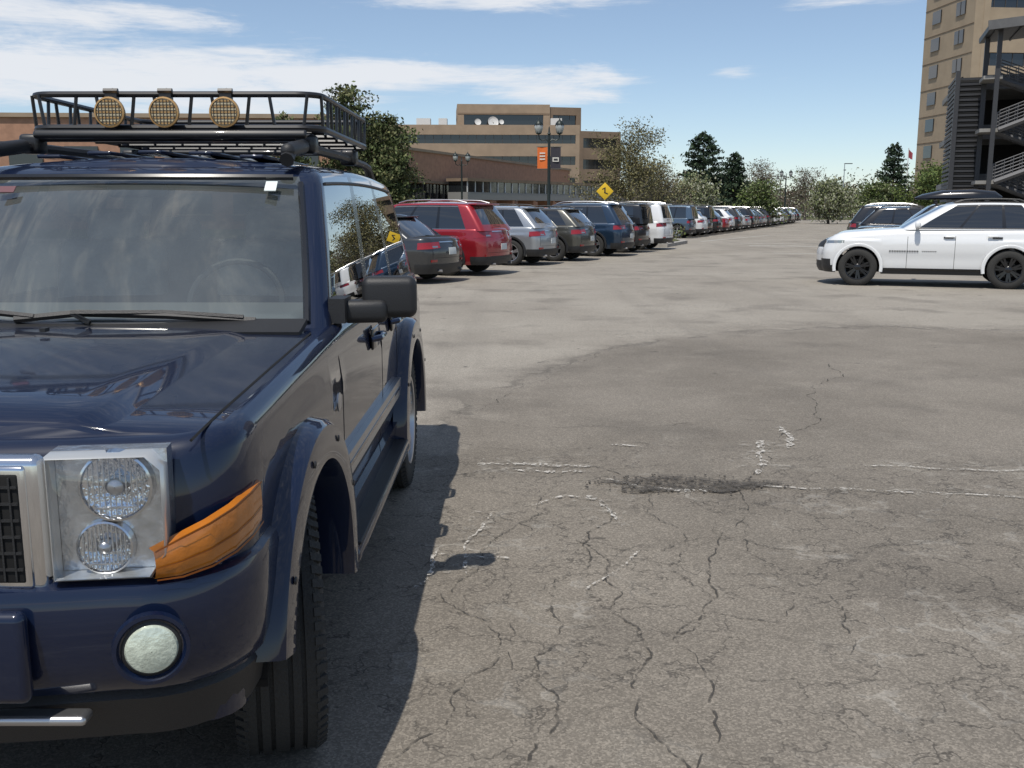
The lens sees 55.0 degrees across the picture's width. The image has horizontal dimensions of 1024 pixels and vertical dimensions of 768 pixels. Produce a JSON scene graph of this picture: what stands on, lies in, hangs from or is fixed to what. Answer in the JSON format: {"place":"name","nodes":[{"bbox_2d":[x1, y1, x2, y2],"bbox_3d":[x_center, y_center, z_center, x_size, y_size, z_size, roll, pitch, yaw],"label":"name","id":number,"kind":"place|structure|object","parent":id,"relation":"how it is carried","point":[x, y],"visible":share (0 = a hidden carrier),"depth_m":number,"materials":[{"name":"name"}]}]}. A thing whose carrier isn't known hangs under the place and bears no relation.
{"place":"outdoors","nodes":[
{"label":"outdoors","id":0,"kind":"place"},
{"bbox_2d":[0,0,926,210],"label":"sky","id":1,"kind":"structure","parent":0,"point":[830,84],"materials":[{"name":"blue"}]},
{"bbox_2d":[0,212,1023,767],"bbox_3d":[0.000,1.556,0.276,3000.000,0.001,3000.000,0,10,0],"label":"ground","id":2,"kind":"structure","parent":0,"point":[926,670],"depth_m":4.82,"materials":[{"name":"grey asphalt"}]},
{"bbox_2d":[0,112,366,170],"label":"brick building","id":3,"kind":"structure","parent":2,"relation":"on","point":[14,126],"depth_m":71.90,"materials":[{"name":"beige brick"}]},
{"bbox_2d":[0,88,425,757],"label":"blue suv","id":4,"kind":"object","parent":2,"relation":"on","point":[212,386],"visible":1,"depth_m":2.76,"materials":[{"name":"blue paint"}]},
{"bbox_2d":[271,111,314,165],"bbox_3d":[-8.896,-8.083,39.078,3.856,5.445,3.301,0,10,0],"label":"pine tree","id":5,"kind":"object","parent":2,"relation":"on","point":[299,159],"visible":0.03,"depth_m":38.85,"materials":[{"name":"green plant"}]},
{"bbox_2d":[309,80,414,204],"bbox_3d":[-6.099,-8.241,37.357,4.796,6.356,4.779,0,10,0],"label":"deciduous tree","id":6,"kind":"object","parent":2,"relation":"on","point":[345,97],"visible":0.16,"depth_m":36.63,"materials":[{"name":"green plant"}]},
{"bbox_2d":[358,111,430,204],"bbox_3d":[-4.826,-7.772,37.717,4.001,5.306,4.012,0,10,0],"label":"deciduous tree","id":7,"kind":"object","parent":2,"relation":"on","point":[399,173],"visible":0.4,"depth_m":37.10,"materials":[{"name":"green plant"}]},
{"bbox_2d":[396,214,462,278],"bbox_3d":[-3.483,-3.134,22.455,4.757,1.495,2.220,4,11,22],"label":"parked car","id":8,"kind":"object","parent":2,"relation":"on","point":[431,252],"visible":0.35,"depth_m":21.23,"materials":[{"name":"grey paint"}]},
{"bbox_2d":[394,199,512,275],"bbox_3d":[-2.508,-3.768,25.075,5.031,1.830,2.360,4,11,22],"label":"red suv","id":9,"kind":"object","parent":2,"relation":"on","point":[481,231],"visible":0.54,"depth_m":23.75,"materials":[{"name":"red paint"}]},
{"bbox_2d":[453,152,469,199],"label":"street lamp","id":10,"kind":"object","parent":2,"relation":"on","point":[455,156],"visible":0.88,"depth_m":78.10,"materials":[{"name":"grey metal"}]},
{"bbox_2d":[391,146,570,206],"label":"brick office building","id":11,"kind":"structure","parent":2,"relation":"on","point":[438,168],"depth_m":123.37,"materials":[{"name":"brown brick"}]},
{"bbox_2d":[367,104,620,183],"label":"office building","id":12,"kind":"structure","parent":2,"relation":"on","point":[502,131],"depth_m":174.78,"materials":[{"name":"beige concrete"}]},
{"bbox_2d":[495,204,558,265],"bbox_3d":[-0.904,-4.485,29.346,4.581,1.750,2.280,4,11,22],"label":"parked car","id":13,"kind":"object","parent":2,"relation":"on","point":[534,234],"visible":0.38,"depth_m":28.03,"materials":[{"name":"grey paint"}]},
{"bbox_2d":[446,178,623,206],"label":"glass walkway","id":14,"kind":"structure","parent":2,"relation":"on","point":[501,191],"depth_m":125.83,"materials":[{"name":"grey metal"}]},
{"bbox_2d":[534,118,563,205],"bbox_3d":[1.780,-9.822,47.515,1.437,5.920,0.409,0,10,0],"label":"street lamp","id":15,"kind":"object","parent":2,"relation":"on","point":[555,155],"visible":0.86,"depth_m":47.28,"materials":[{"name":"grey metal"}]},
{"bbox_2d":[531,205,596,260],"bbox_3d":[0.426,-4.884,31.712,4.581,1.710,2.280,4,11,22],"label":"parked car","id":16,"kind":"object","parent":2,"relation":"on","point":[576,230],"visible":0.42,"depth_m":30.39,"materials":[{"name":"grey paint"}]},
{"bbox_2d":[552,201,634,255],"bbox_3d":[1.832,-5.533,34.918,5.031,1.870,2.360,4,11,22],"label":"parked car","id":17,"kind":"object","parent":2,"relation":"on","point":[612,222],"visible":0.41,"depth_m":33.50,"materials":[{"name":"blue paint"}]},
{"bbox_2d":[596,183,612,200],"bbox_3d":[5.000,-9.349,53.170,0.929,3.014,0.098,0,10,0],"label":"traffic sign","id":18,"kind":"object","parent":2,"relation":"on","point":[604,191],"visible":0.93,"depth_m":52.95,"materials":[{"name":"yellow metal"}]},
{"bbox_2d":[593,201,653,252],"bbox_3d":[3.100,-6.040,37.721,4.442,1.890,2.280,4,11,22],"label":"parked car","id":19,"kind":"object","parent":2,"relation":"on","point":[640,215],"visible":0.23,"depth_m":36.41,"materials":[{"name":"grey paint"}]},
{"bbox_2d":[562,116,706,203],"bbox_3d":[7.219,-12.914,60.810,7.450,7.412,7.590,-10,14,-43],"label":"deciduous tree","id":20,"kind":"object","parent":2,"relation":"on","point":[640,175],"visible":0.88,"depth_m":60.15,"materials":[{"name":"green plant"}]},
{"bbox_2d":[620,201,673,249],"bbox_3d":[4.082,-6.513,40.330,5.031,1.910,2.360,4,11,22],"label":"parked car","id":21,"kind":"object","parent":2,"relation":"on","point":[661,228],"visible":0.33,"depth_m":38.80,"materials":[{"name":"white paint"}]},
{"bbox_2d":[637,160,696,203],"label":"bare tree","id":22,"kind":"object","parent":2,"relation":"on","point":[670,184],"visible":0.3,"depth_m":71.42,"materials":[{"name":"grey plant"}]},
{"bbox_2d":[656,238,686,246],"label":"curb","id":23,"kind":"structure","parent":2,"relation":"on","point":[679,242],"depth_m":43.84,"materials":[{"name":"concrete"}]},
{"bbox_2d":[673,220,686,240],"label":"shrubs","id":24,"kind":"object","parent":23,"relation":"on","point":[674,234],"visible":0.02,"depth_m":47.98,"materials":[{"name":"green plant"}]},
{"bbox_2d":[668,204,698,237],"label":"parked car","id":25,"kind":"object","parent":2,"relation":"on","point":[685,215],"visible":0.43,"depth_m":54.79,"materials":[{"name":"blue paint"}]},
{"bbox_2d":[585,474,788,494],"bbox_3d":[1.017,0.579,5.710,1.197,0.011,0.430,0,10,0],"label":"pothole","id":26,"kind":"object","parent":2,"relation":"on","point":[647,488],"visible":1,"depth_m":5.70,"materials":[{"name":"grey asphalt"}]},
{"bbox_2d":[664,168,726,205],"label":"blossoming tree","id":27,"kind":"object","parent":2,"relation":"on","point":[706,196],"visible":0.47,"depth_m":75.47,"materials":[{"name":"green plant"}]},
{"bbox_2d":[688,209,708,236],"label":"parked car","id":28,"kind":"object","parent":2,"relation":"on","point":[701,223],"visible":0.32,"depth_m":57.68,"materials":[{"name":"white paint"}]},
{"bbox_2d":[691,204,715,235],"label":"parked car","id":29,"kind":"object","parent":2,"relation":"on","point":[707,212],"visible":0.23,"depth_m":60.26,"materials":[{"name":"black paint"}]},
{"bbox_2d":[672,131,737,205],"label":"spruce tree","id":30,"kind":"object","parent":2,"relation":"on","point":[703,160],"visible":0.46,"depth_m":97.01,"materials":[{"name":"green plant"}]},
{"bbox_2d":[403,326,1020,767],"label":"pavement cracks","id":31,"kind":"object","parent":2,"relation":"on","point":[685,576],"visible":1,"depth_m":3.96,"materials":[{"name":"grey asphalt"}]},
{"bbox_2d":[704,209,722,234],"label":"parked car","id":32,"kind":"object","parent":2,"relation":"on","point":[717,223],"visible":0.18,"depth_m":62.87,"materials":[{"name":"grey paint"}]},
{"bbox_2d":[415,304,1023,588],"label":"white crack filler","id":33,"kind":"object","parent":2,"relation":"on","point":[430,571],"visible":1,"depth_m":5.62,"materials":[{"name":"grey"}]},
{"bbox_2d":[712,218,729,233],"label":"parked car","id":34,"kind":"object","parent":2,"relation":"on","point":[726,224],"visible":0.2,"depth_m":65.44,"materials":[{"name":"red paint"}]},
{"bbox_2d":[715,208,734,232],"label":"parked car","id":35,"kind":"object","parent":2,"relation":"on","point":[724,213],"visible":0.23,"depth_m":68.00,"materials":[{"name":"white paint"}]},
{"bbox_2d":[713,206,742,231],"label":"parked car","id":36,"kind":"object","parent":2,"relation":"on","point":[734,212],"visible":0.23,"depth_m":70.56,"materials":[{"name":"grey paint"}]},
{"bbox_2d":[715,151,753,206],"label":"spruce tree","id":37,"kind":"object","parent":2,"relation":"on","point":[735,169],"visible":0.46,"depth_m":101.13,"materials":[{"name":"green plant"}]},
{"bbox_2d":[732,209,745,230],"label":"parked car","id":38,"kind":"object","parent":2,"relation":"on","point":[743,219],"visible":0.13,"depth_m":73.47,"materials":[{"name":"white paint"}]},
{"bbox_2d":[737,217,750,229],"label":"parked car","id":39,"kind":"object","parent":2,"relation":"on","point":[748,222],"visible":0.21,"depth_m":75.75,"materials":[{"name":"grey paint"}]},
{"bbox_2d":[732,206,756,229],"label":"parked car","id":40,"kind":"object","parent":2,"relation":"on","point":[747,212],"visible":0.26,"depth_m":78.25,"materials":[{"name":"black paint"}]},
{"bbox_2d":[583,159,914,218],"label":"distant tree line","id":41,"kind":"object","parent":2,"relation":"on","point":[825,178],"visible":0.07,"depth_m":208.23,"materials":[{"name":"green plant"}]},
{"bbox_2d":[690,229,816,253],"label":"parking line markings","id":42,"kind":"object","parent":2,"relation":"on","point":[748,243],"visible":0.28,"depth_m":52.66,"materials":[{"name":"grey paint"}]},
{"bbox_2d":[747,209,759,228],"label":"parked car","id":43,"kind":"object","parent":2,"relation":"on","point":[757,216],"visible":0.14,"depth_m":81.46,"materials":[{"name":"grey paint"}]},
{"bbox_2d":[751,208,763,227],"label":"parked car","id":44,"kind":"object","parent":2,"relation":"on","point":[761,219],"visible":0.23,"depth_m":83.83,"materials":[{"name":"blue paint"}]},
{"bbox_2d":[724,178,793,225],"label":"blossoming tree","id":45,"kind":"object","parent":2,"relation":"on","point":[757,195],"visible":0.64,"depth_m":89.30,"materials":[{"name":"green plant"}]},
{"bbox_2d":[754,208,766,227],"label":"parked car","id":46,"kind":"object","parent":2,"relation":"on","point":[764,217],"visible":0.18,"depth_m":86.44,"materials":[{"name":"grey paint"}]},
{"bbox_2d":[755,207,771,226],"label":"parked car","id":47,"kind":"object","parent":2,"relation":"on","point":[769,217],"visible":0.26,"depth_m":88.78,"materials":[{"name":"grey paint"}]},
{"bbox_2d":[744,156,791,200],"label":"bare tree","id":48,"kind":"object","parent":2,"relation":"on","point":[760,174],"visible":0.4,"depth_m":132.44,"materials":[{"name":"grey plant"}]},
{"bbox_2d":[773,208,783,224],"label":"parked car","id":49,"kind":"object","parent":2,"relation":"on","point":[780,213],"visible":0.05,"depth_m":99.14,"materials":[{"name":"white paint"}]},
{"bbox_2d":[777,207,791,221],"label":"parked car","id":50,"kind":"object","parent":2,"relation":"on","point":[789,217],"visible":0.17,"depth_m":107.16,"materials":[{"name":"grey paint"}]},
{"bbox_2d":[780,170,792,223],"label":"street lamp","id":51,"kind":"object","parent":2,"relation":"on","point":[782,173],"visible":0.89,"depth_m":107.70,"materials":[{"name":"grey metal"}]},
{"bbox_2d":[785,207,799,222],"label":"parked car","id":52,"kind":"object","parent":2,"relation":"on","point":[798,214],"visible":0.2,"depth_m":117.49,"materials":[{"name":"grey paint"}]},
{"bbox_2d":[775,166,826,219],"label":"bare tree","id":53,"kind":"object","parent":2,"relation":"on","point":[800,185],"visible":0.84,"depth_m":147.41,"materials":[{"name":"grey plant"}]},
{"bbox_2d":[801,216,851,219],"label":"lawn","id":54,"kind":"structure","parent":2,"relation":"on","point":[811,218],"depth_m":164.10,"materials":[{"name":"green plant"}]},
{"bbox_2d":[792,176,862,223],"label":"blossoming tree","id":55,"kind":"object","parent":2,"relation":"on","point":[829,199],"visible":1,"depth_m":109.21,"materials":[{"name":"green plant"}]},
{"bbox_2d":[841,163,852,217],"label":"street light mast","id":56,"kind":"object","parent":2,"relation":"on","point":[844,175],"visible":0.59,"depth_m":161.35,"materials":[{"name":"silver metal"}]},
{"bbox_2d":[843,177,896,218],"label":"green tree","id":57,"kind":"object","parent":2,"relation":"on","point":[880,192],"visible":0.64,"depth_m":115.47,"materials":[{"name":"green plant"}]},
{"bbox_2d":[847,203,923,229],"bbox_3d":[15.515,-6.035,37.861,5.031,1.830,2.360,4,11,21],"label":"parked car","id":58,"kind":"object","parent":2,"relation":"on","point":[862,213],"visible":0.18,"depth_m":37.70,"materials":[{"name":"grey paint"}]},
{"bbox_2d":[857,205,924,227],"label":"parked car","id":59,"kind":"object","parent":2,"relation":"on","point":[893,214],"visible":0.14,"depth_m":34.40,"materials":[{"name":"black paint"}]},
{"bbox_2d":[873,142,913,204],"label":"spruce tree","id":60,"kind":"object","parent":2,"relation":"on","point":[894,167],"visible":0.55,"depth_m":126.59,"materials":[{"name":"green plant"}]},
{"bbox_2d":[906,148,912,189],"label":"flag pole","id":61,"kind":"object","parent":2,"relation":"on","point":[910,154],"visible":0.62,"depth_m":136.63,"materials":[{"name":"grey"}]},
{"bbox_2d":[889,159,947,206],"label":"green tree","id":62,"kind":"object","parent":2,"relation":"on","point":[930,182],"visible":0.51,"depth_m":109.49,"materials":[{"name":"green plant"}]},
{"bbox_2d":[816,198,1023,288],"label":"white suv","id":63,"kind":"object","parent":2,"relation":"on","point":[967,237],"visible":1,"depth_m":20.10,"materials":[{"name":"white paint"}]},
{"bbox_2d":[849,189,1014,250],"bbox_3d":[12.985,-4.844,30.083,5.031,2.200,2.360,4,11,21],"label":"parked car","id":64,"kind":"object","parent":2,"relation":"on","point":[955,194],"visible":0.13,"depth_m":29.47,"materials":[{"name":"black paint"}]},
{"bbox_2d":[936,16,1023,202],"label":"parking garage","id":65,"kind":"structure","parent":2,"relation":"on","point":[982,143],"depth_m":59.26,"materials":[{"name":"concrete"}]},
{"bbox_2d":[913,0,1023,203],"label":"office tower","id":66,"kind":"structure","parent":0,"point":[955,30],"depth_m":133.05,"materials":[{"name":"concrete"}]}
]}

